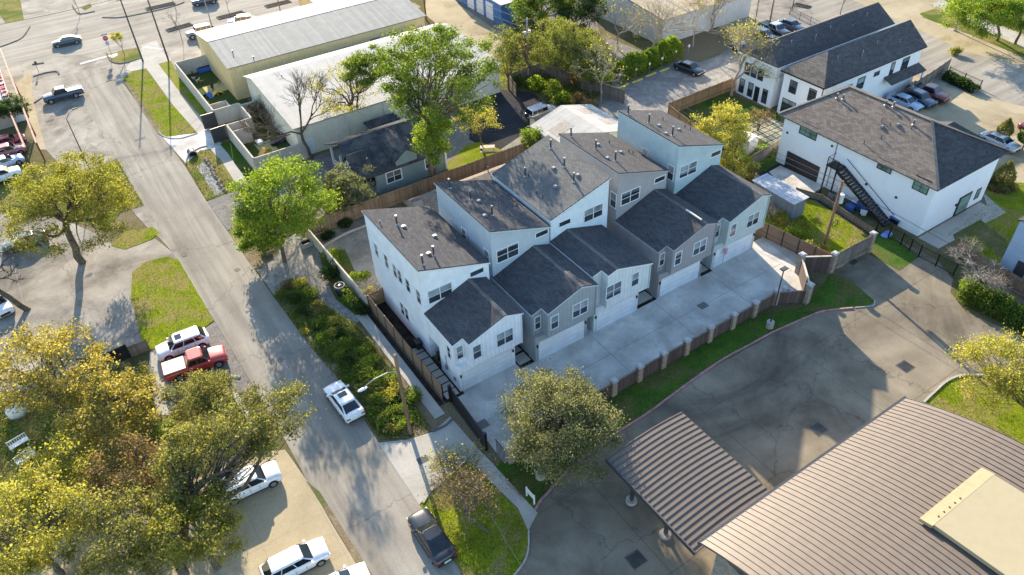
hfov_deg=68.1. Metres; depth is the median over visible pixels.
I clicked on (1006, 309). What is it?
dense hedge
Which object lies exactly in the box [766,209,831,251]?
ground cover
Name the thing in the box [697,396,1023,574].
bank building
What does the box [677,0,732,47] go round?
bare tree
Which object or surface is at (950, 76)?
hedge
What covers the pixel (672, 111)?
wooden fence
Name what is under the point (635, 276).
window
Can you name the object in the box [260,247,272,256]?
planter box
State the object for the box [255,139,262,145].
toy box
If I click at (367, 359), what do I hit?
bed shrub
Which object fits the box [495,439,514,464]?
gate pillar
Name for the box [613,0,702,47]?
bare tree
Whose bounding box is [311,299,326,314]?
bed shrub
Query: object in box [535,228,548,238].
window
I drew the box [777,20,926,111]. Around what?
town house
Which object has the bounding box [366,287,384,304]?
wooden gate
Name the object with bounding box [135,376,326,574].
oak tree
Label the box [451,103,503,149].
thin tree
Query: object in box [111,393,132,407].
tree ring
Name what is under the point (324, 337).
bed shrub
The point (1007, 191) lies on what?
bed shrub
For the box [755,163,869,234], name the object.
service lane
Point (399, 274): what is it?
window
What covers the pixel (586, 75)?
scrub tree
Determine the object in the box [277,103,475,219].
bungalow yard
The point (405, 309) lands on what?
window
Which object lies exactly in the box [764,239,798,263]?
walk slab
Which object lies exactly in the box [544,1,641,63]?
gravel road
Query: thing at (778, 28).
parked pickup
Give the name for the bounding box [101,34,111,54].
stop sign
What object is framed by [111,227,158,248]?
island grass
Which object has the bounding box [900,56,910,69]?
window
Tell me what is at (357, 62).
mistletoe tree
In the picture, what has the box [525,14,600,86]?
scrub tree
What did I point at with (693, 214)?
gutter pipe
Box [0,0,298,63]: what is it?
avenue
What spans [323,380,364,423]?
parked car
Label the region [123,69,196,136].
verge grass
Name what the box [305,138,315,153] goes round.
door
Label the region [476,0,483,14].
roller door
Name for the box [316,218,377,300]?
patio
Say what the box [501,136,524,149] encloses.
yard path
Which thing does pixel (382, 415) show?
bed shrub
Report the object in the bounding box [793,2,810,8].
tree bed
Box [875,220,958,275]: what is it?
metal fence
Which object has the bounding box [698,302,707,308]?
storm drain
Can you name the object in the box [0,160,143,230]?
lawn
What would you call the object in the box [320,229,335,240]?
garden shrub
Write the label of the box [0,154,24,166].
parked car
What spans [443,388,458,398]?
paver
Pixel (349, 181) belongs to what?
silver tree
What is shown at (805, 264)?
pillar fence
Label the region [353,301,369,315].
garden shrub
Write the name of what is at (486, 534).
leaf litter
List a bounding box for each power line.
[4,0,109,23]
[488,511,526,574]
[527,23,837,186]
[531,18,844,183]
[842,192,1023,295]
[843,184,1022,280]
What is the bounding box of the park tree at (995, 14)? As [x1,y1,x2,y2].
[932,0,1023,40]
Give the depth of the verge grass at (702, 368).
69.00 m
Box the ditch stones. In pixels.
[197,162,223,194]
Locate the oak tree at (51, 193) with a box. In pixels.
[0,146,145,264]
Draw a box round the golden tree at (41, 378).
[0,316,120,417]
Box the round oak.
[491,358,629,493]
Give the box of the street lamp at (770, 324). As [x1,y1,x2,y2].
[766,266,788,329]
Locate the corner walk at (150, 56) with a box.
[125,41,171,70]
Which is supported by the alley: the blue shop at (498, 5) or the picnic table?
the blue shop at (498, 5)
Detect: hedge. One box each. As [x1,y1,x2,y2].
[611,35,684,83]
[941,69,980,93]
[955,279,1023,332]
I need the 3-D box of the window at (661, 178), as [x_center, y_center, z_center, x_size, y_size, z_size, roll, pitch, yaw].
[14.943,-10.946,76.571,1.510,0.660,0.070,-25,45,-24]
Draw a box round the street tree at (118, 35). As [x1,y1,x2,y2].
[108,32,124,54]
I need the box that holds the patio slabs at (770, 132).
[748,116,782,143]
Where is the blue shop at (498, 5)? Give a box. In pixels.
[456,0,524,24]
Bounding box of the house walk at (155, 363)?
[149,352,174,414]
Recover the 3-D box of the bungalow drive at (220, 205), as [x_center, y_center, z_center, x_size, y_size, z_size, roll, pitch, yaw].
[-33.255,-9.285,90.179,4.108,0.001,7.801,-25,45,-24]
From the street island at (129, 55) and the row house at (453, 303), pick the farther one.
the street island at (129, 55)
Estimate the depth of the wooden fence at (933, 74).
108.91 m
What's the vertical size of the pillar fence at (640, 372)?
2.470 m
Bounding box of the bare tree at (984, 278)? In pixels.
[943,236,1010,293]
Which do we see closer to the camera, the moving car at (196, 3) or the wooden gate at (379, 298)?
the wooden gate at (379, 298)
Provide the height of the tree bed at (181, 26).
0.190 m
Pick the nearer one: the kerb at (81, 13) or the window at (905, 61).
the window at (905, 61)
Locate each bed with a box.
[145,1,175,10]
[165,22,192,31]
[216,10,244,19]
[264,0,290,7]
[275,280,431,441]
[324,250,360,313]
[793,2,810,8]
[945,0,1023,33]
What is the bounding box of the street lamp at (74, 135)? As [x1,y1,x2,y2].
[66,107,89,170]
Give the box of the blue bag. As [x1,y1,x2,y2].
[881,230,892,238]
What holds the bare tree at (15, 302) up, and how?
on the lot at (94, 289)
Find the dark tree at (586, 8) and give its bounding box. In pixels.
[551,0,613,39]
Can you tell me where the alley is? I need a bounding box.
[425,0,513,56]
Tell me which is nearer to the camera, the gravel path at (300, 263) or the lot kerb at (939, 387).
the lot kerb at (939, 387)
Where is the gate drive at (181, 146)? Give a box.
[163,129,222,161]
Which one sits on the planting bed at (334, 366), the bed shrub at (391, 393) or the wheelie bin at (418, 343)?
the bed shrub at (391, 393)
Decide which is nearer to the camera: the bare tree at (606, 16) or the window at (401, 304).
the window at (401, 304)
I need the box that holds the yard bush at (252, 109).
[246,102,264,119]
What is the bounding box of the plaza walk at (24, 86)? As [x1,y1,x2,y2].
[16,70,45,149]
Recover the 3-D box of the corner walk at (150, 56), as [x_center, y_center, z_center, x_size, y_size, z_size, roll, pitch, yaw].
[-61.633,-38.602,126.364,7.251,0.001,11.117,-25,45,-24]
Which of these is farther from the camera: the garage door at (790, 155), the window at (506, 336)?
the garage door at (790, 155)
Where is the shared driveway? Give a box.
[458,237,801,462]
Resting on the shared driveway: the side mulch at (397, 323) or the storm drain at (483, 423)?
the storm drain at (483, 423)
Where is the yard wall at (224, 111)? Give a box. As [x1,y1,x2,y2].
[174,55,309,170]
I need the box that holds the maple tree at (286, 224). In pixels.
[222,151,344,262]
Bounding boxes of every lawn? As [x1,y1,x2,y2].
[0,0,23,22]
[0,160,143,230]
[121,383,144,418]
[131,257,213,348]
[198,395,241,452]
[421,462,527,574]
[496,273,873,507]
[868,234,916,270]
[954,181,1023,264]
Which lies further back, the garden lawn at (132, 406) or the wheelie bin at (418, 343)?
the wheelie bin at (418, 343)
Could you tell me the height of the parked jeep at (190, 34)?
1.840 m
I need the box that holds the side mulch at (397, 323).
[368,302,464,402]
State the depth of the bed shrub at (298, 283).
78.56 m
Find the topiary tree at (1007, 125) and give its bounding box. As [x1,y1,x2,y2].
[996,117,1015,135]
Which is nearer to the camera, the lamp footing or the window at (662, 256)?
the lamp footing
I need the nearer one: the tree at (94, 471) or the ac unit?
the tree at (94, 471)
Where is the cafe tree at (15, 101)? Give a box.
[0,92,35,125]
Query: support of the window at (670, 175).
in the row house at (700, 178)
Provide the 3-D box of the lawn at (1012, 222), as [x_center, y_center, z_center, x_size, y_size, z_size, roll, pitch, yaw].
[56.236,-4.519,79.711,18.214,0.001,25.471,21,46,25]
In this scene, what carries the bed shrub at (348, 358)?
on the planting bed at (334, 366)
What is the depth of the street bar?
125.97 m
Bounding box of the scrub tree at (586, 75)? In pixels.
[561,39,614,99]
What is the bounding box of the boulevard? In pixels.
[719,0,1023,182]
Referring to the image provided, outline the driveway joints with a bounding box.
[478,266,775,424]
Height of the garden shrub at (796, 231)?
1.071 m
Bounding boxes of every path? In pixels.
[256,234,358,323]
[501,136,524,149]
[918,194,1005,248]
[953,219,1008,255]
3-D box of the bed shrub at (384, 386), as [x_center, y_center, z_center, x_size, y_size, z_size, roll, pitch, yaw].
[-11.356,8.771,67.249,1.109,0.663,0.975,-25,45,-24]
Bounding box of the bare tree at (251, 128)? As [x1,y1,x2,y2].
[232,68,348,158]
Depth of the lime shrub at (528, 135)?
96.14 m
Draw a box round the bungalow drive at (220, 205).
[207,191,241,229]
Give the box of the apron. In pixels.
[379,417,480,503]
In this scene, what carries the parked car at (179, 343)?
on the parking gravel
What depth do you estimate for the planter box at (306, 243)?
83.80 m
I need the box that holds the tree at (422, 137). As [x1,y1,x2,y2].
[408,113,456,174]
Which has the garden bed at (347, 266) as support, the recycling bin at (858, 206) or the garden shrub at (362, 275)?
the garden shrub at (362, 275)
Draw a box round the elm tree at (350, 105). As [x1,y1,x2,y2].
[298,54,383,117]
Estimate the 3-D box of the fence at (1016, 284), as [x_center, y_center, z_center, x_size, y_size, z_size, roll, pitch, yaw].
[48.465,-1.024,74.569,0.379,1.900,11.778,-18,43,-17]
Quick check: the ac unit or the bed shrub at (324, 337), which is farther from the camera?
the ac unit
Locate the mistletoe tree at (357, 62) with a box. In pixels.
[338,43,397,106]
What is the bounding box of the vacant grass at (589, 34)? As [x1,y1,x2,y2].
[496,22,614,103]
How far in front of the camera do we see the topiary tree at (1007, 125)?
94.22 m
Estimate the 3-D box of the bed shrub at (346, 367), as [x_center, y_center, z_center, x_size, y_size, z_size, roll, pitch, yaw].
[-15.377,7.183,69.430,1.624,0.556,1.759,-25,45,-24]
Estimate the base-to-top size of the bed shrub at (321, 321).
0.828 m
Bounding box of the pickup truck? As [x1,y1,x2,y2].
[42,84,84,104]
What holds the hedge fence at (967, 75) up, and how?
on the boulevard lane at (1003, 80)
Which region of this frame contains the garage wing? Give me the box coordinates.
[939,121,989,141]
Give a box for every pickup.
[76,344,130,371]
[161,344,227,381]
[758,20,790,36]
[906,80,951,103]
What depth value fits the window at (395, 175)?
91.57 m
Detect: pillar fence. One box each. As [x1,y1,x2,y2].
[512,281,814,456]
[794,230,877,289]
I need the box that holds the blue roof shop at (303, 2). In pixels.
[298,0,412,5]
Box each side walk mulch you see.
[515,345,534,367]
[637,289,655,308]
[700,264,711,275]
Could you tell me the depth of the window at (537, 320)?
67.06 m
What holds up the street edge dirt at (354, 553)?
on the street
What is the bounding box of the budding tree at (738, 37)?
[719,17,783,95]
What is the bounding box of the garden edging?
[317,224,365,251]
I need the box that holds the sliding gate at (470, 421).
[447,384,496,462]
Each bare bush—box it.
[351,275,380,300]
[745,107,775,130]
[767,200,783,219]
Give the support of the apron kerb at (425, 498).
on the ground at (706, 46)
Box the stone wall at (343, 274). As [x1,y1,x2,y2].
[307,230,367,305]
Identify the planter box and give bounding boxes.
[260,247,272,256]
[299,237,312,248]
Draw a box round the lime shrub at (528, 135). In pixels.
[518,126,542,149]
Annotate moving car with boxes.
[52,34,81,47]
[191,0,217,6]
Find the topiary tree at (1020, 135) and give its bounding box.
[1017,130,1023,149]
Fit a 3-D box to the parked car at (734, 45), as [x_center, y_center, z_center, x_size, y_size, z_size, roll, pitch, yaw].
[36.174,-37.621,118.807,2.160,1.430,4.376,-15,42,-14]
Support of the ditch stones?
on the ditch grass at (219, 163)
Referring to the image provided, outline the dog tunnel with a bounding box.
[197,65,210,72]
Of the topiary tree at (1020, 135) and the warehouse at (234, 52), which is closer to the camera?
the topiary tree at (1020, 135)
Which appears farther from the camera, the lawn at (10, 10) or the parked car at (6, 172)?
the lawn at (10, 10)
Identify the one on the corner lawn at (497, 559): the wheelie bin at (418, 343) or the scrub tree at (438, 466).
the scrub tree at (438, 466)
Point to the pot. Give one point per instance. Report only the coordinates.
(338, 286)
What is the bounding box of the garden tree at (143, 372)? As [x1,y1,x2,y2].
[118,360,161,391]
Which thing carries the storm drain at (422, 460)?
on the apron
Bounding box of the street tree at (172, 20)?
[160,9,182,41]
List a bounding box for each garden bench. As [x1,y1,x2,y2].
[6,432,30,451]
[13,446,36,465]
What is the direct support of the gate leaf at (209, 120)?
attached to the yard wall at (224, 111)
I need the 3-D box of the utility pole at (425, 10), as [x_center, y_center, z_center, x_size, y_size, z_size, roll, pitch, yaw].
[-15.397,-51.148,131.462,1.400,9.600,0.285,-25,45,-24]
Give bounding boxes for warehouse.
[193,0,425,99]
[243,23,500,153]
[578,0,750,42]
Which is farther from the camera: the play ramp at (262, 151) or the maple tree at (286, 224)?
the play ramp at (262, 151)
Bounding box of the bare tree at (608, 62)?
[569,34,627,101]
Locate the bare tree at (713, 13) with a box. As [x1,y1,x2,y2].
[687,0,735,29]
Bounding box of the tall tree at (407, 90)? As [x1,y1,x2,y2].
[369,20,508,177]
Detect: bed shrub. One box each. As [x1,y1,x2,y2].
[274,278,293,291]
[284,290,306,303]
[290,277,308,288]
[294,303,311,314]
[294,311,306,319]
[297,285,320,300]
[298,325,312,334]
[310,314,329,330]
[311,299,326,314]
[313,324,323,331]
[315,314,325,319]
[315,329,333,347]
[323,326,337,338]
[325,315,337,326]
[330,324,354,338]
[333,347,346,355]
[337,335,360,352]
[337,355,356,368]
[337,359,352,371]
[347,366,365,381]
[349,339,377,361]
[352,359,374,370]
[353,367,365,377]
[354,376,382,392]
[357,361,373,372]
[360,366,396,383]
[361,353,380,367]
[362,373,372,382]
[364,405,383,419]
[365,392,382,403]
[371,387,386,404]
[375,411,391,430]
[376,412,390,424]
[379,375,399,405]
[379,381,389,390]
[382,423,394,433]
[383,421,405,434]
[384,398,410,423]
[387,394,401,405]
[395,416,411,429]
[396,386,412,404]
[406,384,422,407]
[987,183,994,190]
[992,186,1003,192]
[1001,187,1011,194]
[1007,184,1017,191]
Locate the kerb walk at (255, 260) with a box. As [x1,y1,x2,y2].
[228,225,279,268]
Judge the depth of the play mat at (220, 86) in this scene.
115.94 m
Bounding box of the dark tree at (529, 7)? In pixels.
[506,0,580,34]
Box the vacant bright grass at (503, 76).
[499,41,572,92]
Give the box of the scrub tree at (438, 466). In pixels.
[417,436,497,504]
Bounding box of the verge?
[920,8,1023,56]
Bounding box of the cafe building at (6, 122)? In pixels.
[0,48,45,160]
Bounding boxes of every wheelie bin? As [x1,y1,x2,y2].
[413,337,421,349]
[436,350,440,361]
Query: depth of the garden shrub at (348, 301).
75.80 m
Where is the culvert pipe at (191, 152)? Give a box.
[187,148,197,156]
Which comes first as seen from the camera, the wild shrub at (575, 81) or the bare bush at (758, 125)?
the bare bush at (758, 125)
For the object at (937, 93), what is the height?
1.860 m
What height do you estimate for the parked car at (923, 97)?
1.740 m
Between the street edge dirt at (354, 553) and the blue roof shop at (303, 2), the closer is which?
the street edge dirt at (354, 553)
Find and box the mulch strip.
[367,311,443,405]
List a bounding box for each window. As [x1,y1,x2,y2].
[373,241,379,258]
[383,252,389,270]
[385,168,402,184]
[391,261,397,279]
[396,267,402,285]
[399,300,404,316]
[403,305,409,322]
[404,276,411,294]
[415,287,421,305]
[424,159,427,169]
[427,281,452,304]
[446,344,451,360]
[455,344,463,360]
[461,226,466,239]
[469,266,483,277]
[472,343,481,360]
[483,247,489,265]
[496,241,518,263]
[496,327,513,347]
[534,315,540,330]
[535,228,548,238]
[550,313,558,330]
[558,217,570,227]
[572,298,587,318]
[583,202,602,222]
[605,280,621,300]
[610,190,616,209]
[620,186,640,206]
[631,271,639,287]
[642,147,648,156]
[654,174,665,183]
[658,252,665,266]
[667,163,674,181]
[674,250,682,266]
[678,159,697,179]
[692,237,707,256]
[710,149,721,158]
[715,224,720,237]
[729,222,737,237]
[738,78,744,92]
[744,62,750,74]
[746,210,760,228]
[747,82,753,97]
[750,66,757,78]
[757,69,763,81]
[761,88,767,103]
[780,97,795,111]
[788,79,797,94]
[799,121,818,140]
[807,88,816,100]
[856,76,865,88]
[876,158,893,174]
[888,61,895,75]
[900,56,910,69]
[912,174,931,195]
[973,187,981,199]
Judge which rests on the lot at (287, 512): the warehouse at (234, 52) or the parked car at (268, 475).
the parked car at (268, 475)
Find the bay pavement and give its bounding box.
[31,70,116,169]
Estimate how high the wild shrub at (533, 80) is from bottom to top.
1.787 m
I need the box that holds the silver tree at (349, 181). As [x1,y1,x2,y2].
[321,162,378,213]
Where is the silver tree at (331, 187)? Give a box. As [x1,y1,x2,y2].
[317,179,350,214]
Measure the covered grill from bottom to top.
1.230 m
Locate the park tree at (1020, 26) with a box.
[990,0,1023,43]
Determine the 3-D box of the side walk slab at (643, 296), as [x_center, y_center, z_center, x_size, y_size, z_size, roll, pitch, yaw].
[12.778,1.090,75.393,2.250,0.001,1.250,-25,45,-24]
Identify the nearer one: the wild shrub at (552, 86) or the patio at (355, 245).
the patio at (355, 245)
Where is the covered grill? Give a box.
[5,404,27,419]
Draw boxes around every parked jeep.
[185,22,212,39]
[524,103,554,119]
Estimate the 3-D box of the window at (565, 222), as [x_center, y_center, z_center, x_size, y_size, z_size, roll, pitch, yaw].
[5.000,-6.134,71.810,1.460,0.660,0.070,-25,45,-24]
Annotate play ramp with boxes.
[203,91,214,98]
[212,90,223,95]
[258,148,270,154]
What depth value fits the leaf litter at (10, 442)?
63.73 m
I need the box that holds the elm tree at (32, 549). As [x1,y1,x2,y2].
[0,462,101,574]
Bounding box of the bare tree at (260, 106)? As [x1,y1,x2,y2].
[249,94,274,124]
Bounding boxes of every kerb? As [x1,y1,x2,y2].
[0,26,29,46]
[33,71,59,76]
[72,5,94,13]
[106,53,140,63]
[158,132,197,138]
[185,146,206,164]
[422,484,439,502]
[432,418,452,431]
[513,530,529,574]
[534,307,852,509]
[854,300,875,307]
[923,373,1001,402]
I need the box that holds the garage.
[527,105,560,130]
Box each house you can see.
[361,206,523,391]
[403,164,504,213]
[434,178,598,360]
[491,135,652,331]
[529,104,617,141]
[558,127,718,297]
[617,104,771,268]
[736,2,894,107]
[776,84,1010,235]
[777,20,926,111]
[999,216,1023,278]
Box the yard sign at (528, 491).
[526,486,534,504]
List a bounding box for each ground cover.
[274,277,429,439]
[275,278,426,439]
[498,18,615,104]
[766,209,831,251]
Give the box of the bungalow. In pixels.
[324,115,451,198]
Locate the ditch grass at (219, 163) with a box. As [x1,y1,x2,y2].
[187,149,237,199]
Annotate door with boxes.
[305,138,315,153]
[463,350,510,389]
[467,0,474,9]
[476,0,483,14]
[485,0,493,20]
[540,322,582,359]
[597,296,634,329]
[660,262,698,295]
[714,234,751,266]
[753,86,759,101]
[784,151,819,181]
[953,191,972,215]
[1012,260,1023,277]
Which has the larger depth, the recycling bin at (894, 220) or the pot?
the recycling bin at (894, 220)
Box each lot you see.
[0,215,175,391]
[29,450,355,574]
[516,236,1023,574]
[593,55,735,119]
[720,0,816,72]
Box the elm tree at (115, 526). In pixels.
[48,477,193,574]
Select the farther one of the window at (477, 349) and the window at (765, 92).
the window at (765, 92)
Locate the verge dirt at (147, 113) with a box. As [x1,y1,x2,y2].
[124,80,161,134]
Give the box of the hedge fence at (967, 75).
[949,66,982,84]
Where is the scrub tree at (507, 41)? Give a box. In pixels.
[484,23,527,89]
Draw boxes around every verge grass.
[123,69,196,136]
[500,275,871,503]
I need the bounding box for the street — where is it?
[65,66,460,574]
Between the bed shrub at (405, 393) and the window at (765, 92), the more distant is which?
the window at (765, 92)
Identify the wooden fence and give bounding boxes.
[305,139,536,234]
[509,62,624,102]
[668,76,737,110]
[668,104,755,181]
[751,139,779,165]
[755,223,830,255]
[796,187,873,232]
[834,235,871,268]
[914,58,951,84]
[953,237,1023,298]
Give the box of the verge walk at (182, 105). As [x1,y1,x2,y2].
[146,64,245,186]
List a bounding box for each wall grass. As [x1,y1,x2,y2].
[159,61,205,114]
[220,141,256,178]
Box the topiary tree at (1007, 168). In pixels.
[992,160,1016,186]
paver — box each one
[412,348,423,353]
[417,351,427,359]
[422,357,432,365]
[427,363,437,371]
[432,369,442,377]
[437,375,448,383]
[442,381,453,391]
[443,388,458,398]
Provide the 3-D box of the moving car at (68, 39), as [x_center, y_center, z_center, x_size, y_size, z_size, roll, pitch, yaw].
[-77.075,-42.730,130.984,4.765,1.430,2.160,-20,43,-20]
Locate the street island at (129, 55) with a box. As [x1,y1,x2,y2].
[108,48,139,62]
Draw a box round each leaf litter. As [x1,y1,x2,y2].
[0,387,246,559]
[427,472,525,574]
[494,429,609,500]
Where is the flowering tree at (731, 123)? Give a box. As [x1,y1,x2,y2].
[688,98,756,171]
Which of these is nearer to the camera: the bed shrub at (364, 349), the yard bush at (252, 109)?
the bed shrub at (364, 349)
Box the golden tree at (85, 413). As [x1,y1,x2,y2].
[44,365,166,457]
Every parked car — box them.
[0,133,26,143]
[0,142,26,154]
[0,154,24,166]
[0,165,21,182]
[0,295,14,317]
[1,230,48,253]
[155,326,210,360]
[222,460,282,505]
[227,13,254,23]
[258,536,330,574]
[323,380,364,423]
[329,561,370,574]
[406,507,457,568]
[673,60,705,76]
[730,41,748,55]
[748,26,778,40]
[778,18,804,31]
[885,92,923,111]
[901,85,937,108]
[979,130,1022,152]
[1017,122,1023,130]
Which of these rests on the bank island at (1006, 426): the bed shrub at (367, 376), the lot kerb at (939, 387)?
the lot kerb at (939, 387)
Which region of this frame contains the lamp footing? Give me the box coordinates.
[535,469,544,480]
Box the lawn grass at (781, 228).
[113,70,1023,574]
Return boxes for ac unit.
[827,191,837,200]
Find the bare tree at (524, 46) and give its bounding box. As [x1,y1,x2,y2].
[501,16,546,77]
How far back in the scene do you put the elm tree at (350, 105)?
95.86 m
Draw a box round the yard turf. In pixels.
[186,70,290,156]
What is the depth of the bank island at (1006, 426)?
63.44 m
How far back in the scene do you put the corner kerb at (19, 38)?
134.06 m
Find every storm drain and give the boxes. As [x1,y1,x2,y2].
[416,454,428,464]
[477,419,488,428]
[624,549,647,569]
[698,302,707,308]
[807,421,828,436]
[847,259,858,265]
[895,359,914,372]
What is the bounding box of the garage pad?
[770,165,823,191]
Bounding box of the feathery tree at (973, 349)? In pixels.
[944,327,1023,421]
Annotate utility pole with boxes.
[117,0,143,61]
[147,0,168,60]
[357,353,411,435]
[423,0,426,19]
[522,18,531,78]
[769,0,774,20]
[824,180,845,243]
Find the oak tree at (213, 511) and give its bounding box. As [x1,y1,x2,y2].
[126,480,250,574]
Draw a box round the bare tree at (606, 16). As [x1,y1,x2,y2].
[590,0,650,49]
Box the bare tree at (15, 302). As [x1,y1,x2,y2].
[0,218,30,311]
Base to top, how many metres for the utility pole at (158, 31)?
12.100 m
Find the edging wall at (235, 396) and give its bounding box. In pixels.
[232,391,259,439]
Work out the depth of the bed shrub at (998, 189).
87.18 m
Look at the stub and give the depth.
89.22 m
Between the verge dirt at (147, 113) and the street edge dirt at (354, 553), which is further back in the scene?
the verge dirt at (147, 113)
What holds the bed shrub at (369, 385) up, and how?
on the planting bed at (334, 366)
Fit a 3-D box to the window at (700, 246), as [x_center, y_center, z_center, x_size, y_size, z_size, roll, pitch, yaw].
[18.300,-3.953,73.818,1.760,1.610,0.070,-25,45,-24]
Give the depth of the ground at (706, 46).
83.13 m
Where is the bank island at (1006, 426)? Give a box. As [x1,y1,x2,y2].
[926,376,1023,442]
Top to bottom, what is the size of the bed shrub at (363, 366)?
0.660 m
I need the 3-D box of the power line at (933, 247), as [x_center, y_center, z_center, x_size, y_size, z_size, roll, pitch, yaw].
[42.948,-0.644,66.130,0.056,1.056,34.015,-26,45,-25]
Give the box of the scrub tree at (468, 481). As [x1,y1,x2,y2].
[417,460,508,535]
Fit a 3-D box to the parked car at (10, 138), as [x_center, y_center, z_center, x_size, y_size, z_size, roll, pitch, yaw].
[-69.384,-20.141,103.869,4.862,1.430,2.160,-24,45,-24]
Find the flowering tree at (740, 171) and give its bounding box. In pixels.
[719,147,765,178]
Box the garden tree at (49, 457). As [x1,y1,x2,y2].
[1,427,110,525]
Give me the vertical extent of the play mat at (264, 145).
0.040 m
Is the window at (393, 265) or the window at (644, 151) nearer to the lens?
the window at (393, 265)
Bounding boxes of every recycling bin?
[845,202,855,212]
[851,198,859,208]
[854,200,862,210]
[859,205,867,215]
[889,215,899,225]
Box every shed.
[363,113,400,130]
[738,131,759,154]
[752,173,808,220]
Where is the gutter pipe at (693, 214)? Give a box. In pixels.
[686,209,701,219]
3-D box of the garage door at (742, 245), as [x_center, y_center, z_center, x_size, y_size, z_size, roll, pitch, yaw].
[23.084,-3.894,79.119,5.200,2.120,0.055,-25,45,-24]
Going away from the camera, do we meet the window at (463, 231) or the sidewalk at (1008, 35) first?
the window at (463, 231)
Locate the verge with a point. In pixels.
(934, 15)
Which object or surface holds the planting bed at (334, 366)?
on the ground at (706, 46)
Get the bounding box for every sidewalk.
[356,314,444,418]
[469,452,537,529]
[931,0,1023,47]
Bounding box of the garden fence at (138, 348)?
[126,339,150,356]
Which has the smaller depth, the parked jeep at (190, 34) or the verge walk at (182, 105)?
the verge walk at (182, 105)
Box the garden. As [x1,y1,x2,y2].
[0,380,247,566]
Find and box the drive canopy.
[605,412,768,555]
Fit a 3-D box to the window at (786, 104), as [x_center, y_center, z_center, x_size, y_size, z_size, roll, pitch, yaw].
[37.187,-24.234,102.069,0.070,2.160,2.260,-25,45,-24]
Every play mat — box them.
[202,82,227,92]
[254,140,277,153]
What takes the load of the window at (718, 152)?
in the row house at (700, 178)
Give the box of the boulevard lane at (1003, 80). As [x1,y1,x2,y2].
[749,0,1023,105]
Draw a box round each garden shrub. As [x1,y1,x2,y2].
[151,417,185,441]
[198,368,230,390]
[317,258,341,281]
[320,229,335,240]
[320,246,344,263]
[337,218,353,228]
[340,286,361,309]
[348,269,371,282]
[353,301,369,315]
[363,285,372,294]
[753,142,778,156]
[771,208,789,223]
[784,225,810,239]
[803,239,830,253]
[948,46,963,56]
[957,275,976,293]
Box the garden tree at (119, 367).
[100,358,131,387]
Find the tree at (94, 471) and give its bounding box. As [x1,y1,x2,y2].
[73,428,172,519]
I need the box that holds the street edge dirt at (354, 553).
[307,482,371,574]
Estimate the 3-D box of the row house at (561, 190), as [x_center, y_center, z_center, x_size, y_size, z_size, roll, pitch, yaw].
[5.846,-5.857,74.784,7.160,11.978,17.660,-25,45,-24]
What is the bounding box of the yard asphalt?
[469,90,548,148]
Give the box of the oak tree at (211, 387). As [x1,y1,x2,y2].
[152,363,238,431]
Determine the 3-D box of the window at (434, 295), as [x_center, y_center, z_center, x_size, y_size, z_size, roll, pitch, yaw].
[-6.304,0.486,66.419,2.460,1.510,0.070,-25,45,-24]
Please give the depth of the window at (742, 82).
107.44 m
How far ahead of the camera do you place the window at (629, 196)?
75.36 m
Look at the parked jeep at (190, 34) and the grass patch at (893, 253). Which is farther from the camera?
the parked jeep at (190, 34)
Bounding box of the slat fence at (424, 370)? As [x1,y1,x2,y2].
[367,295,443,400]
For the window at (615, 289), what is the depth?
69.21 m
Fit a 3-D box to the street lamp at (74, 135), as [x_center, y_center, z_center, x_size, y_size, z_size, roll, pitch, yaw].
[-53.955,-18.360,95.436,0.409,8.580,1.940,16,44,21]
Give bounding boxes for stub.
[131,206,171,250]
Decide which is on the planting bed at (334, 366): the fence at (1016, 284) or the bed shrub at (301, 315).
the bed shrub at (301, 315)
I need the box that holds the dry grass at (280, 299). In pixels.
[0,19,615,554]
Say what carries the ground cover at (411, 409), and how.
on the planting bed at (334, 366)
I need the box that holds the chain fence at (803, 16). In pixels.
[789,7,820,24]
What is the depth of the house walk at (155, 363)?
68.92 m
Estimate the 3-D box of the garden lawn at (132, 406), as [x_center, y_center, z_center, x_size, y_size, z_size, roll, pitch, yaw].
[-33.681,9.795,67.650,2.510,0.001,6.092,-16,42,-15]
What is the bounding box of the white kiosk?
[11,102,25,121]
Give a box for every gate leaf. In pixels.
[200,112,217,128]
[210,125,228,143]
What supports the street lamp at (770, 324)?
on the grass strip at (658, 395)
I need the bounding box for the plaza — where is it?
[0,0,419,99]
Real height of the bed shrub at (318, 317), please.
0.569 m
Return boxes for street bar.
[80,53,117,64]
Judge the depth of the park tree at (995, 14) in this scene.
112.72 m
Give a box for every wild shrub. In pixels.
[506,73,522,84]
[523,74,547,90]
[541,79,562,98]
[550,89,571,104]
[567,70,586,86]
[570,91,586,104]
[581,99,600,107]
[599,71,614,84]
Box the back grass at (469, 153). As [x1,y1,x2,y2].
[442,142,507,171]
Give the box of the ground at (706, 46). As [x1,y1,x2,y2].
[0,0,1023,574]
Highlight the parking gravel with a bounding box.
[151,322,252,392]
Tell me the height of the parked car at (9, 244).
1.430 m
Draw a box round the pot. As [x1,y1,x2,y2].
[334,282,345,296]
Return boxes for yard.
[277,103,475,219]
[678,92,779,183]
[765,199,868,252]
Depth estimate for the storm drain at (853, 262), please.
78.55 m
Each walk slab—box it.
[515,345,520,352]
[515,352,530,364]
[637,291,652,304]
[701,265,707,272]
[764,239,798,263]
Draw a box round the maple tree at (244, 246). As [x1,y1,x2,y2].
[229,209,279,256]
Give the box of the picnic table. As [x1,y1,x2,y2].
[480,145,494,153]

